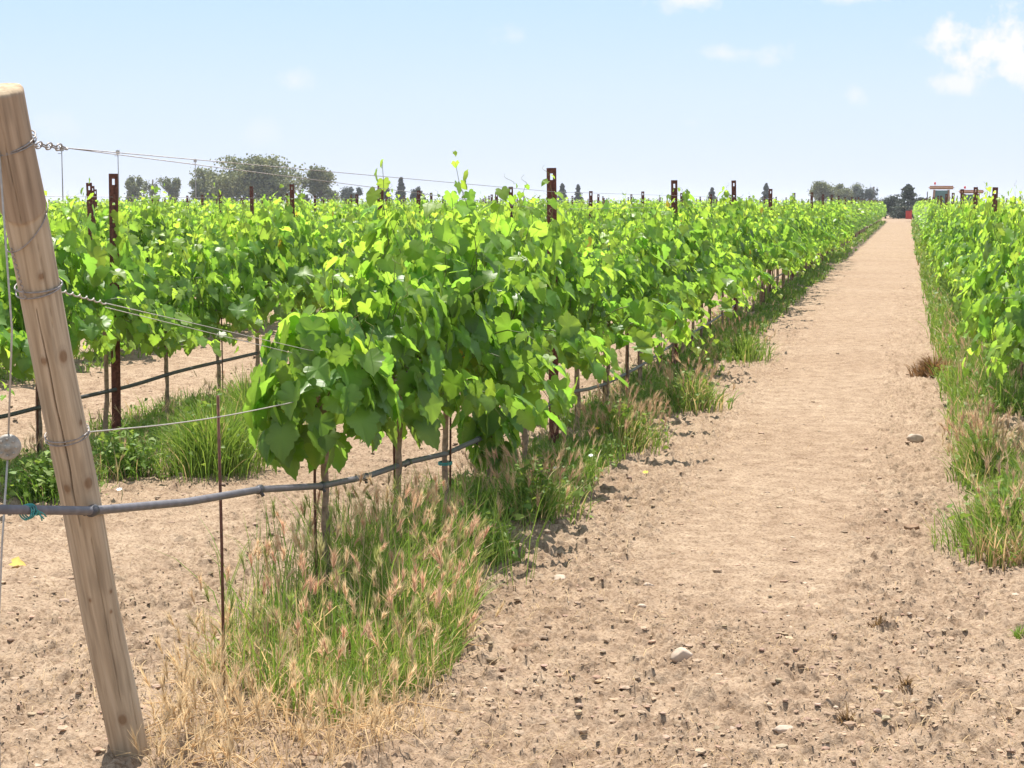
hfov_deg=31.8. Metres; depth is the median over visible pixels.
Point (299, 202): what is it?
grapevine
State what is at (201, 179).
broadleaf tree
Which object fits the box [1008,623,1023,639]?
clump
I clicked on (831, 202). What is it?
grapevine
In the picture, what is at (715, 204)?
grapevine
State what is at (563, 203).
distant posts
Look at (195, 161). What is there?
utility pole
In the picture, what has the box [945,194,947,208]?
steel post
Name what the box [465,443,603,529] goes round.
grass clump
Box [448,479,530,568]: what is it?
grass clump
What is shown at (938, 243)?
grapevine
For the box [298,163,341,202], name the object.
broadleaf tree
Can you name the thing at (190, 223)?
grapevine
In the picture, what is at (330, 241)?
grapevine
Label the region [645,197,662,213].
grapevine
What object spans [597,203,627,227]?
grapevine
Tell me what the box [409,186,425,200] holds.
broadleaf tree
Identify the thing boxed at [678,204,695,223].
grapevine
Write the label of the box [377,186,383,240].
steel post
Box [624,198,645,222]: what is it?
grapevine
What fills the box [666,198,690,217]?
grapevine
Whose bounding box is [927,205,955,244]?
grapevine
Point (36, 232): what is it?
wire tie
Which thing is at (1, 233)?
grapevine
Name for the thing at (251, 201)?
steel post
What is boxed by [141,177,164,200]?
sparse tree
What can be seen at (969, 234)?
grapevine
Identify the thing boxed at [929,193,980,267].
grapevine
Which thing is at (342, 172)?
trellis wire
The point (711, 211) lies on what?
grapevine
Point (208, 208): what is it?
grapevine
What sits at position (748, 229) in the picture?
grapevine
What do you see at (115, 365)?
steel post
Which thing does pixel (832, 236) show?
grapevine
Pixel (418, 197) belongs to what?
steel post
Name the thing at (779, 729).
stone
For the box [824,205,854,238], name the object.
grapevine
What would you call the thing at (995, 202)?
steel post
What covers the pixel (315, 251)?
grapevine
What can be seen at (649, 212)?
grapevine
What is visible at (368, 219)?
grapevine
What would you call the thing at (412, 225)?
grapevine
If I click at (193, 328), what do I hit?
trellis wire
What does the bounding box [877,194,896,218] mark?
broadleaf tree
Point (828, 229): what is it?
grapevine
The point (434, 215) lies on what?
grapevine
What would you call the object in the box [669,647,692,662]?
stone
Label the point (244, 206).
grapevine
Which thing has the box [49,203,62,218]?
grapevine
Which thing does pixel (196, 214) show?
grapevine
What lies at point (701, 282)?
grapevine
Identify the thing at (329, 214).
grapevine
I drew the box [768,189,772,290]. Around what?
steel post
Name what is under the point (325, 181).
trellis wire
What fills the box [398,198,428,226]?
grapevine
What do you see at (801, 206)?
grapevine
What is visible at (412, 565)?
grass
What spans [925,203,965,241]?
grapevine
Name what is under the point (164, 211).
grapevine
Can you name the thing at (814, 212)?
grapevine
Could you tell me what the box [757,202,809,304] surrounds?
grapevine
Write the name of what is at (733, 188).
steel post
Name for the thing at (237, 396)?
grass clump
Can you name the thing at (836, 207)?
grapevine
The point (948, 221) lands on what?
grapevine
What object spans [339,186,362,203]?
broadleaf tree
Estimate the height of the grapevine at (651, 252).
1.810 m
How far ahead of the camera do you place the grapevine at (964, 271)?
19.28 m
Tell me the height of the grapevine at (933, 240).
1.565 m
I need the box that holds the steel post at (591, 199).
[589,191,592,218]
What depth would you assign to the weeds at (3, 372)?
18.29 m
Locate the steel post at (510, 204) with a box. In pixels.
[509,187,512,217]
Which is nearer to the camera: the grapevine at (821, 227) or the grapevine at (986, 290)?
the grapevine at (986, 290)
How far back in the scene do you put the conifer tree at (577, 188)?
327.63 m
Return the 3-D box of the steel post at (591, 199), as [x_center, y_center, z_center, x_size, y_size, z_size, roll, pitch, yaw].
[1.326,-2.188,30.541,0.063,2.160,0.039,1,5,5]
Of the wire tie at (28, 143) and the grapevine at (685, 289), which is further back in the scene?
the grapevine at (685, 289)
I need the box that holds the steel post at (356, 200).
[355,194,358,213]
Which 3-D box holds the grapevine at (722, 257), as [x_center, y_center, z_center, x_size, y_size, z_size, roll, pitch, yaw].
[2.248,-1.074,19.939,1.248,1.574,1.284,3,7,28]
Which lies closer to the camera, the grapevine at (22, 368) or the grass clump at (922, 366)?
the grapevine at (22, 368)
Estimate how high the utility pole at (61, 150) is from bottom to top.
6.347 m
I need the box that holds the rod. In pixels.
[216,395,224,684]
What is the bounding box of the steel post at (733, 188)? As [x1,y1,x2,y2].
[731,180,737,311]
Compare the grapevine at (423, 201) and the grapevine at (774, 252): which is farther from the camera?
the grapevine at (423, 201)
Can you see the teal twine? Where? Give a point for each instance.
(35, 511)
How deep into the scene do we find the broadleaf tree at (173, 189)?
331.81 m
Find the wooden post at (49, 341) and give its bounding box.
[0,83,148,756]
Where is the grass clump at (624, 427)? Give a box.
[562,379,679,454]
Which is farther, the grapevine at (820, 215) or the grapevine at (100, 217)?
the grapevine at (820, 215)
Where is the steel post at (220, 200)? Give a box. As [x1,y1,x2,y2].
[219,192,221,211]
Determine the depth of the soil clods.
6.25 m
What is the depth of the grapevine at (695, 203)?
44.93 m
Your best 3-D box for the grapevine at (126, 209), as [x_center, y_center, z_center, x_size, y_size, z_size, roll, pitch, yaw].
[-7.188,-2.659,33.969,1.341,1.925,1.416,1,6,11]
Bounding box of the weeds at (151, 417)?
[0,362,275,492]
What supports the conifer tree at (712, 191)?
on the ground at (850, 323)
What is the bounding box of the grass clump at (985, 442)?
[932,398,1023,484]
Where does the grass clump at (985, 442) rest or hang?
on the ground at (850, 323)
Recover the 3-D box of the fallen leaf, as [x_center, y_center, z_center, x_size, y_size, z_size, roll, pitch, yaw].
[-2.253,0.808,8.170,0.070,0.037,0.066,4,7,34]
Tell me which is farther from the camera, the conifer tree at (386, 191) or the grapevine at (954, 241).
the conifer tree at (386, 191)
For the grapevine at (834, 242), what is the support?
on the ground at (850, 323)
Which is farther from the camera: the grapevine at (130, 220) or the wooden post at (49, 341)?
the grapevine at (130, 220)
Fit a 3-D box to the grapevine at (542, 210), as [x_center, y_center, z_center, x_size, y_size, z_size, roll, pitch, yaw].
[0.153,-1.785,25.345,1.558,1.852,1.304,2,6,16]
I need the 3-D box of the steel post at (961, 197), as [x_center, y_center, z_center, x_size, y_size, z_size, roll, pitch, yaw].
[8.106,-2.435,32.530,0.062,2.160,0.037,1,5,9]
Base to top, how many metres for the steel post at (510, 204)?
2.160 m
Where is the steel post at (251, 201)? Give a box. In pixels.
[249,186,253,215]
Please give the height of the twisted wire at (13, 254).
0.134 m
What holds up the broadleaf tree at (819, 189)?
on the ground at (850, 323)
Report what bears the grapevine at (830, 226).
on the ground at (850, 323)
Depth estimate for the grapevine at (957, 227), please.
29.74 m
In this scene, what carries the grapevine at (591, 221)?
on the ground at (850, 323)
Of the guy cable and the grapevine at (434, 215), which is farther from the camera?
the grapevine at (434, 215)
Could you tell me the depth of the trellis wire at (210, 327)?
5.79 m
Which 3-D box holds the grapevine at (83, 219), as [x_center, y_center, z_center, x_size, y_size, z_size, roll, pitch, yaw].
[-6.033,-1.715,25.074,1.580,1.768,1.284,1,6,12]
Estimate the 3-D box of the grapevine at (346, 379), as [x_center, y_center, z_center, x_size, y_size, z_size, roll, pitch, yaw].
[-0.734,0.367,6.999,0.629,1.308,0.766,1,6,12]
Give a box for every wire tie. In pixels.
[0,130,36,156]
[6,199,48,252]
[14,279,62,299]
[44,424,89,446]
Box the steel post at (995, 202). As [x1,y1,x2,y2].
[992,187,997,213]
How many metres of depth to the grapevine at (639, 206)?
34.54 m
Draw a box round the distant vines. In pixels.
[46,196,1023,250]
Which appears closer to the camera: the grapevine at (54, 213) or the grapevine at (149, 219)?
the grapevine at (149, 219)
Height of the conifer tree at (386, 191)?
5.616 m
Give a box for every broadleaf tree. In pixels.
[124,175,143,201]
[161,176,181,200]
[187,166,236,203]
[200,153,311,202]
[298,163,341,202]
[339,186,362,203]
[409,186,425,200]
[807,180,836,203]
[833,182,866,203]
[851,186,874,202]
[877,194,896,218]
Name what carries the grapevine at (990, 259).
on the ground at (850, 323)
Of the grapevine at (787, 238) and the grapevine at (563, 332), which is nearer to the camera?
the grapevine at (563, 332)
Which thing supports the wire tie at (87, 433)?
attached to the wooden post at (49, 341)
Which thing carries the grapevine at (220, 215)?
on the ground at (850, 323)
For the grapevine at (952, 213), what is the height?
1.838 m
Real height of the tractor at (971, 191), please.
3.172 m
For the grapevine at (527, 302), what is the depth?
9.71 m
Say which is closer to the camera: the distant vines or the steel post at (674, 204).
the steel post at (674, 204)
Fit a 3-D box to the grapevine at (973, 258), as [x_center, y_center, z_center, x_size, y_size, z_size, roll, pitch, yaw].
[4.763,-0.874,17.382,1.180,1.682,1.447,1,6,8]
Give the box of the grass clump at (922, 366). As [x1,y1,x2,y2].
[901,353,956,378]
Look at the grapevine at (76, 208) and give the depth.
18.03 m
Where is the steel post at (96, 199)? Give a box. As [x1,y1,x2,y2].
[95,189,96,210]
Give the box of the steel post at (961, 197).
[960,189,963,208]
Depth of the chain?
4.72 m
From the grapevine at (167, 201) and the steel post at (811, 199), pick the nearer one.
the steel post at (811, 199)
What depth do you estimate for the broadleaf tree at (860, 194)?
326.63 m
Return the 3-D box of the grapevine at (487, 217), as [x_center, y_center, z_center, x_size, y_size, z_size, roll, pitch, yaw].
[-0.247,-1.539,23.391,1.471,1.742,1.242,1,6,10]
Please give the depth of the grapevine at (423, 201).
31.14 m
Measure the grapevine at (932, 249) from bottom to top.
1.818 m
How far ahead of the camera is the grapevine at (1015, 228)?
14.52 m
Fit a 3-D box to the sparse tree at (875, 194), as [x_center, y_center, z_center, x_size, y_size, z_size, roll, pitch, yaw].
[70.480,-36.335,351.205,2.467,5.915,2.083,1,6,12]
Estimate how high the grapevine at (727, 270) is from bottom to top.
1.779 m
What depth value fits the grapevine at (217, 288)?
13.79 m
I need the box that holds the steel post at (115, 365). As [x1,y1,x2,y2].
[109,174,120,434]
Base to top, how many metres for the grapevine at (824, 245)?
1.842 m
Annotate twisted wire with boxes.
[10,248,26,299]
[62,290,106,304]
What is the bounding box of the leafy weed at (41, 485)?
[0,450,115,505]
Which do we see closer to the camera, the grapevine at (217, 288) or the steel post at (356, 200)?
the grapevine at (217, 288)
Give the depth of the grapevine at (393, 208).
29.42 m
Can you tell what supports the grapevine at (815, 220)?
on the ground at (850, 323)
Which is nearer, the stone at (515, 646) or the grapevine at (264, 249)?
the stone at (515, 646)
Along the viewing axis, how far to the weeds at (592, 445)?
14.14 m
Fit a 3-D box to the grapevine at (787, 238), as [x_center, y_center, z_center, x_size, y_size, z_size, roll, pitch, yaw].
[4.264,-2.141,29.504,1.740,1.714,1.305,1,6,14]
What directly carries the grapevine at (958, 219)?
on the ground at (850, 323)
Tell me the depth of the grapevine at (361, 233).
17.60 m
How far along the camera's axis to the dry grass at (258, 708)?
5.57 m
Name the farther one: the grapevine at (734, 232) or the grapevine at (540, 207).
the grapevine at (540, 207)
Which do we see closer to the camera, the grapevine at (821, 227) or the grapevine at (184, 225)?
the grapevine at (184, 225)
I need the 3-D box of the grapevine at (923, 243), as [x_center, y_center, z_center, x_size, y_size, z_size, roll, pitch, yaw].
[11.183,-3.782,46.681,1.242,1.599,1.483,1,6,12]
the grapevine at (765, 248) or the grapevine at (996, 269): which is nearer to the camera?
the grapevine at (996, 269)
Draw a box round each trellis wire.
[45,196,713,201]
[68,148,821,209]
[71,148,828,200]
[88,375,396,432]
[105,307,290,352]
[107,303,326,351]
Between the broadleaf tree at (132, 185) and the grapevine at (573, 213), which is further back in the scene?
the broadleaf tree at (132, 185)
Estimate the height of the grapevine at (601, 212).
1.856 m
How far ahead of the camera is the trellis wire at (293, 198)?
15.64 m
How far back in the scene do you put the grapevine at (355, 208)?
37.33 m
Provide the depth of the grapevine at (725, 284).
17.15 m
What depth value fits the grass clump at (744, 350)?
19.02 m
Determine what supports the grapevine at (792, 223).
on the ground at (850, 323)
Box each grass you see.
[0,338,1023,767]
[144,453,568,726]
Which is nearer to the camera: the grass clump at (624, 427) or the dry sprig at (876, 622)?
the dry sprig at (876, 622)
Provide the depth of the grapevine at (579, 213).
26.98 m
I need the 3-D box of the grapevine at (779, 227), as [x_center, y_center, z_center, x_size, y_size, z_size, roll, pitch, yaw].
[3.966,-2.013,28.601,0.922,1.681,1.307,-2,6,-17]
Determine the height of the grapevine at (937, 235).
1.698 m
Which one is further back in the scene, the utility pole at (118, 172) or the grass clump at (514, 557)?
the utility pole at (118, 172)
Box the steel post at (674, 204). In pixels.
[671,180,677,365]
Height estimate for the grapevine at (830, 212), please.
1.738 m
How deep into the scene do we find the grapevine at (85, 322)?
10.98 m
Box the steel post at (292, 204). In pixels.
[289,184,294,311]
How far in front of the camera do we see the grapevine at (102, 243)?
19.29 m
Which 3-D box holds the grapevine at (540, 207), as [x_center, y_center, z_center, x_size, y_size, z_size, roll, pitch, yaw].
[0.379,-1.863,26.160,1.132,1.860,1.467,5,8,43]
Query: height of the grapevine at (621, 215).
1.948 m
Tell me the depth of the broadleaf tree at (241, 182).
290.70 m
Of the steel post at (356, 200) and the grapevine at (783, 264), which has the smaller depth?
the grapevine at (783, 264)
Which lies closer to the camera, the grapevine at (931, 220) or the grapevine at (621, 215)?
the grapevine at (621, 215)
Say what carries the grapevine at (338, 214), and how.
on the ground at (850, 323)
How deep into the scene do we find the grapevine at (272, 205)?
23.77 m
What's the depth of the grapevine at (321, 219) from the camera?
25.80 m
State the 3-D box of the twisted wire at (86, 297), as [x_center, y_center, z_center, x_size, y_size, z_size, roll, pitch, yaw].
[-1.182,-0.241,4.901,0.013,0.068,0.339,1,6,12]
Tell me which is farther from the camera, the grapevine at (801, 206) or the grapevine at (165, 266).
the grapevine at (801, 206)
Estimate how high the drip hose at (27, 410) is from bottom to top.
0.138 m
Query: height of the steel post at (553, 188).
2.160 m
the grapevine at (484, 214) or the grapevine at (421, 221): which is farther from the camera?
the grapevine at (484, 214)
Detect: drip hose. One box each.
[0,222,874,516]
[0,352,257,418]
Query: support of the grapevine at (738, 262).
on the ground at (850, 323)
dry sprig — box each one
[835,702,857,724]
[867,612,885,627]
[887,674,914,694]
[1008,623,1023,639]
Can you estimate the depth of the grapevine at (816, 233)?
34.22 m
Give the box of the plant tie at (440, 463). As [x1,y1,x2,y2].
[438,460,452,465]
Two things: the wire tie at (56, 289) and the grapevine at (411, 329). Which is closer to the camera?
the wire tie at (56, 289)
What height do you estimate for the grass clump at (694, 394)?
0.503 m
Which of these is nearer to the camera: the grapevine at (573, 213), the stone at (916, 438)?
the stone at (916, 438)
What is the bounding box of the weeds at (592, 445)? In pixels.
[403,220,885,525]
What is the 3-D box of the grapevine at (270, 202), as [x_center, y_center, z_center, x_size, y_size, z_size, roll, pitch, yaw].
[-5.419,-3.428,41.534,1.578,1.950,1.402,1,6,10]
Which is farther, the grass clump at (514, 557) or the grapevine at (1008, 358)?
the grapevine at (1008, 358)
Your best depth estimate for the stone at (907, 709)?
5.87 m
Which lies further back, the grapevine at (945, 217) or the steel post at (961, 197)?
the grapevine at (945, 217)
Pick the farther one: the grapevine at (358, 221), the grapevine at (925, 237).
the grapevine at (925, 237)
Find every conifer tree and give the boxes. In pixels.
[384,187,393,203]
[394,177,407,201]
[557,183,566,202]
[573,184,582,202]
[706,187,715,202]
[758,183,772,203]
[887,184,922,218]
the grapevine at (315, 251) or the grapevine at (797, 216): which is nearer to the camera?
the grapevine at (315, 251)
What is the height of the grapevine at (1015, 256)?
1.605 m
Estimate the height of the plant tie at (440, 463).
0.015 m
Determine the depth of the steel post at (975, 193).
26.24 m
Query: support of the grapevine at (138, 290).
on the ground at (850, 323)
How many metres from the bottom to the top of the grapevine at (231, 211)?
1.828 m
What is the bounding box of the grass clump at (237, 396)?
[194,361,307,435]
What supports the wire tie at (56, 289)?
attached to the wooden post at (49, 341)
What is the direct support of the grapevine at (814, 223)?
on the ground at (850, 323)
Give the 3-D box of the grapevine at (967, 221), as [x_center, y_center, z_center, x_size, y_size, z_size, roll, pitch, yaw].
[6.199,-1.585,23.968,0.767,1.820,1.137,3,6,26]
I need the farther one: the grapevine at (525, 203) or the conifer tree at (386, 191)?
the conifer tree at (386, 191)
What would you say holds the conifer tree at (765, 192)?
on the ground at (850, 323)
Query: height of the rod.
1.159 m
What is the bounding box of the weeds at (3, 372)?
[0,308,326,384]
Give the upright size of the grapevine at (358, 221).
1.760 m
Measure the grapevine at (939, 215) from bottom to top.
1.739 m
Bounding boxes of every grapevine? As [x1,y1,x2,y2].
[0,178,135,454]
[0,218,2,242]
[0,277,34,400]
[44,190,197,439]
[46,199,103,245]
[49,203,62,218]
[51,192,85,296]
[68,200,108,216]
[72,194,119,240]
[80,223,248,418]
[99,222,158,262]
[100,182,200,282]
[118,194,135,225]
[124,211,135,224]
[139,196,174,218]
[158,201,183,225]
[163,194,188,213]
[164,198,197,283]
[165,208,305,400]
[169,200,205,232]
[177,206,203,224]
[181,197,255,284]
[193,209,221,224]
[199,192,225,220]
[202,201,260,232]
[204,182,331,366]
[212,196,244,219]
[237,196,277,225]
[243,311,403,598]
[251,195,283,323]
[257,183,358,363]
[260,195,281,210]
[269,193,318,247]
[295,209,381,314]
[302,213,546,522]
[309,199,328,219]
[309,202,330,314]
[317,203,351,233]
[327,199,338,211]
[327,201,366,232]
[329,193,352,228]
[338,201,370,217]
[340,198,412,269]
[350,198,373,224]
[359,151,577,523]
[366,202,405,219]
[372,186,421,263]
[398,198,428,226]
[401,212,442,248]
[403,167,564,484]
[403,194,444,224]
[409,194,448,230]
[454,200,486,225]
[476,201,516,245]
[476,208,496,235]
[480,191,531,227]
[504,196,628,458]
[510,194,580,239]
[514,193,546,218]
[532,200,701,373]
[540,203,579,235]
[545,194,584,248]
[557,198,621,245]
[564,195,622,233]
[564,209,600,248]
[565,219,678,430]
[578,220,718,405]
[593,187,689,392]
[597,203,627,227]
[600,204,617,233]
[601,200,706,383]
[608,193,631,224]
[619,191,644,224]
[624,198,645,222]
[631,195,661,218]
[632,204,723,369]
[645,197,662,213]
[661,186,750,364]
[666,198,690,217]
[666,199,755,347]
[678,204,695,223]
[681,259,748,354]
[689,201,700,214]
[695,183,782,320]
[697,200,715,218]
[698,226,782,340]
[705,195,718,210]
[706,205,769,328]
[711,201,772,326]
[738,196,804,275]
[740,211,789,310]
[745,195,815,314]
[747,198,796,311]
[756,199,821,288]
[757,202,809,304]
[758,206,825,297]
[762,207,792,302]
[764,201,828,287]
[770,198,831,287]
[772,198,821,285]
[778,192,835,282]
[788,199,821,248]
[790,200,842,280]
[797,205,827,276]
[798,200,831,273]
[798,202,837,270]
[799,201,821,271]
[800,201,831,268]
[805,204,840,246]
[807,203,843,263]
[807,205,843,261]
[808,241,844,269]
[812,201,824,263]
[817,199,842,216]
[817,200,852,262]
[818,200,853,260]
[819,203,849,252]
[824,200,854,254]
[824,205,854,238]
[918,217,942,247]
[919,207,935,246]
[923,200,947,243]
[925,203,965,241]
[925,206,949,251]
[925,212,950,260]
[926,197,972,257]
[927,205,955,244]
[928,204,958,260]
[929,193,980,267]
[929,193,1004,286]
[931,217,967,277]
[933,198,951,217]
[934,189,979,271]
[934,203,944,232]
[937,197,986,281]
[940,222,1009,311]
[941,202,950,230]
[941,206,951,237]
[942,195,985,271]
[945,197,967,230]
[946,198,970,245]
[948,287,1023,384]
[949,195,1002,279]
[949,201,997,276]
[950,208,1009,292]
[952,217,1008,326]
[953,179,1023,294]
[953,182,1023,338]
[958,220,1019,328]
[967,196,1022,324]
[974,191,1023,380]
[982,237,1023,367]
[983,239,1023,355]
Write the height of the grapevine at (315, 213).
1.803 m
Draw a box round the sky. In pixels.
[0,0,1023,203]
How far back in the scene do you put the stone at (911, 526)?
9.14 m
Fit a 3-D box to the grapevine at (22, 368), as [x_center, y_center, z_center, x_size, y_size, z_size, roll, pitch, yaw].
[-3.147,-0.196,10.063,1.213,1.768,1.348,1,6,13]
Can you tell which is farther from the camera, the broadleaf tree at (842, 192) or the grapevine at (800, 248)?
the broadleaf tree at (842, 192)
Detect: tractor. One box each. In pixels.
[906,182,954,219]
[957,186,984,202]
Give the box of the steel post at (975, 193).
[973,187,977,208]
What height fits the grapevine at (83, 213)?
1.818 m
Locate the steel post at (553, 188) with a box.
[547,168,558,446]
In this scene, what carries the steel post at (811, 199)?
on the ground at (850, 323)
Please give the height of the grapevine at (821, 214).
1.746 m
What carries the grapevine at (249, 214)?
on the ground at (850, 323)
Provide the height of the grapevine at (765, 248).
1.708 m
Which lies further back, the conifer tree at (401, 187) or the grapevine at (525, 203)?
the conifer tree at (401, 187)
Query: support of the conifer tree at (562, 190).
on the ground at (850, 323)
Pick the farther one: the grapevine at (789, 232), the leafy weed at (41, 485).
the grapevine at (789, 232)
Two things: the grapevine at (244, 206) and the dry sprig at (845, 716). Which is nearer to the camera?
the dry sprig at (845, 716)
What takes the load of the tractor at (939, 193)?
on the ground at (850, 323)
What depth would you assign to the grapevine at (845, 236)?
45.58 m
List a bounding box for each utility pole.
[58,147,63,199]
[116,150,119,198]
[194,160,196,198]
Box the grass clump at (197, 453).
[118,385,281,482]
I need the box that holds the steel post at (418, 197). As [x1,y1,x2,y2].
[417,190,420,211]
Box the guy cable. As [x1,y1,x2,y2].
[0,155,21,767]
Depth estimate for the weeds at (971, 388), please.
13.85 m
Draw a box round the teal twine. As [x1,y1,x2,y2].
[19,503,46,520]
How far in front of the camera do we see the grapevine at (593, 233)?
28.95 m
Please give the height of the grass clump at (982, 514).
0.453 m
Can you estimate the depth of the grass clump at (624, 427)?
11.92 m
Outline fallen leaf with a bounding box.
[8,556,25,565]
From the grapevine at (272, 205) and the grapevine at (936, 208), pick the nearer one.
the grapevine at (272, 205)
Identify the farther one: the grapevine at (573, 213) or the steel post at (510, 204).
the grapevine at (573, 213)
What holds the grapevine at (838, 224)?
on the ground at (850, 323)
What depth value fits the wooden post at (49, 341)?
4.79 m
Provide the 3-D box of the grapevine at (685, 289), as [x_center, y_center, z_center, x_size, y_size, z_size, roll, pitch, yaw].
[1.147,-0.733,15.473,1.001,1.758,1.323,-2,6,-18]
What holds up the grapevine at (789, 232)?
on the ground at (850, 323)
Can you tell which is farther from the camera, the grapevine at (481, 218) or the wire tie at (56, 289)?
the grapevine at (481, 218)
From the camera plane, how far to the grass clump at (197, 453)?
10.92 m
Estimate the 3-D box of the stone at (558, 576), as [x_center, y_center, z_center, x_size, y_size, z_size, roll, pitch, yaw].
[0.206,0.863,7.935,0.073,0.041,0.050,-1,7,10]
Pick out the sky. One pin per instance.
(617, 97)
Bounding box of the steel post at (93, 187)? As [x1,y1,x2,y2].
[92,186,95,223]
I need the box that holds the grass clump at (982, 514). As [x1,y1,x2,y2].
[912,458,1023,566]
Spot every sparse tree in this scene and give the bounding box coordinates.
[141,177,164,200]
[869,185,878,202]
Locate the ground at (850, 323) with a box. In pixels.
[0,203,1023,767]
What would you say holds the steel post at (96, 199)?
on the ground at (850, 323)
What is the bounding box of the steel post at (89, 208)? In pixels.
[86,183,96,354]
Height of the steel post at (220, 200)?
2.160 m
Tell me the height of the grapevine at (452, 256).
1.948 m
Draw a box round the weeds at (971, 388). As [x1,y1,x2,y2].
[911,217,1023,570]
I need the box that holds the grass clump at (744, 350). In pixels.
[708,317,782,366]
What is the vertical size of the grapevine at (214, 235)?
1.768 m
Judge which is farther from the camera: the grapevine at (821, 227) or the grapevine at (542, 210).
the grapevine at (821, 227)
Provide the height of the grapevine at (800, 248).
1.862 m
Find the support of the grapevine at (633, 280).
on the ground at (850, 323)
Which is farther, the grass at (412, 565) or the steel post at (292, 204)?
the steel post at (292, 204)
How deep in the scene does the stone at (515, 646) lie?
6.74 m
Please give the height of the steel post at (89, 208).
2.160 m
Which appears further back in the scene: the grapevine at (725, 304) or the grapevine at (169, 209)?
the grapevine at (169, 209)
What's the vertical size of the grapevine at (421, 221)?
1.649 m
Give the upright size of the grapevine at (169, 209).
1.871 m
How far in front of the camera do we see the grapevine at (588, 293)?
11.60 m
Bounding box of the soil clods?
[0,253,1023,767]
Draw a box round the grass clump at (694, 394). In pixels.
[637,354,739,415]
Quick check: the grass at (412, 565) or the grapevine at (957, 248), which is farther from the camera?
the grapevine at (957, 248)
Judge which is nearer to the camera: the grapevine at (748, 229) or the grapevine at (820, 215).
the grapevine at (748, 229)
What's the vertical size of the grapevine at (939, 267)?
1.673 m
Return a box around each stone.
[511,643,530,651]
[554,574,565,579]
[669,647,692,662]
[773,725,793,733]
[902,703,916,710]
[903,524,919,529]
[906,434,923,442]
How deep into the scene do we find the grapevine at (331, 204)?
45.96 m
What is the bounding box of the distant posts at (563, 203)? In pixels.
[52,200,956,221]
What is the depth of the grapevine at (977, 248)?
20.32 m
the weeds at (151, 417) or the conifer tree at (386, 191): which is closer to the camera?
the weeds at (151, 417)
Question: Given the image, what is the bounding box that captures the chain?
[34,141,67,150]
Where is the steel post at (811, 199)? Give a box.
[810,192,812,268]
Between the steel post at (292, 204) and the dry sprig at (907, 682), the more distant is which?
the steel post at (292, 204)
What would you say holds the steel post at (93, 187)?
on the ground at (850, 323)
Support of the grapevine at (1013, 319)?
on the ground at (850, 323)
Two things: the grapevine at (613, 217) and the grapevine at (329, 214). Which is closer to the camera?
the grapevine at (329, 214)
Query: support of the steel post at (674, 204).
on the ground at (850, 323)
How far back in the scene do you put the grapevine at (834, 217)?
50.28 m
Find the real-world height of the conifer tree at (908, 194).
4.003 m
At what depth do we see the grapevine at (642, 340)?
12.64 m
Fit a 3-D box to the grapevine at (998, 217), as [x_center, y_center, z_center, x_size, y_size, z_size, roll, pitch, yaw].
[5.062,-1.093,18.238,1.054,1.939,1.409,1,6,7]
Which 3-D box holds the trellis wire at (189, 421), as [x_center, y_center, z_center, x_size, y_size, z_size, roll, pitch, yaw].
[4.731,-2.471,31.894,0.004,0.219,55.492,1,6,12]
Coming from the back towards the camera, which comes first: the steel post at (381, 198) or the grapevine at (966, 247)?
the grapevine at (966, 247)

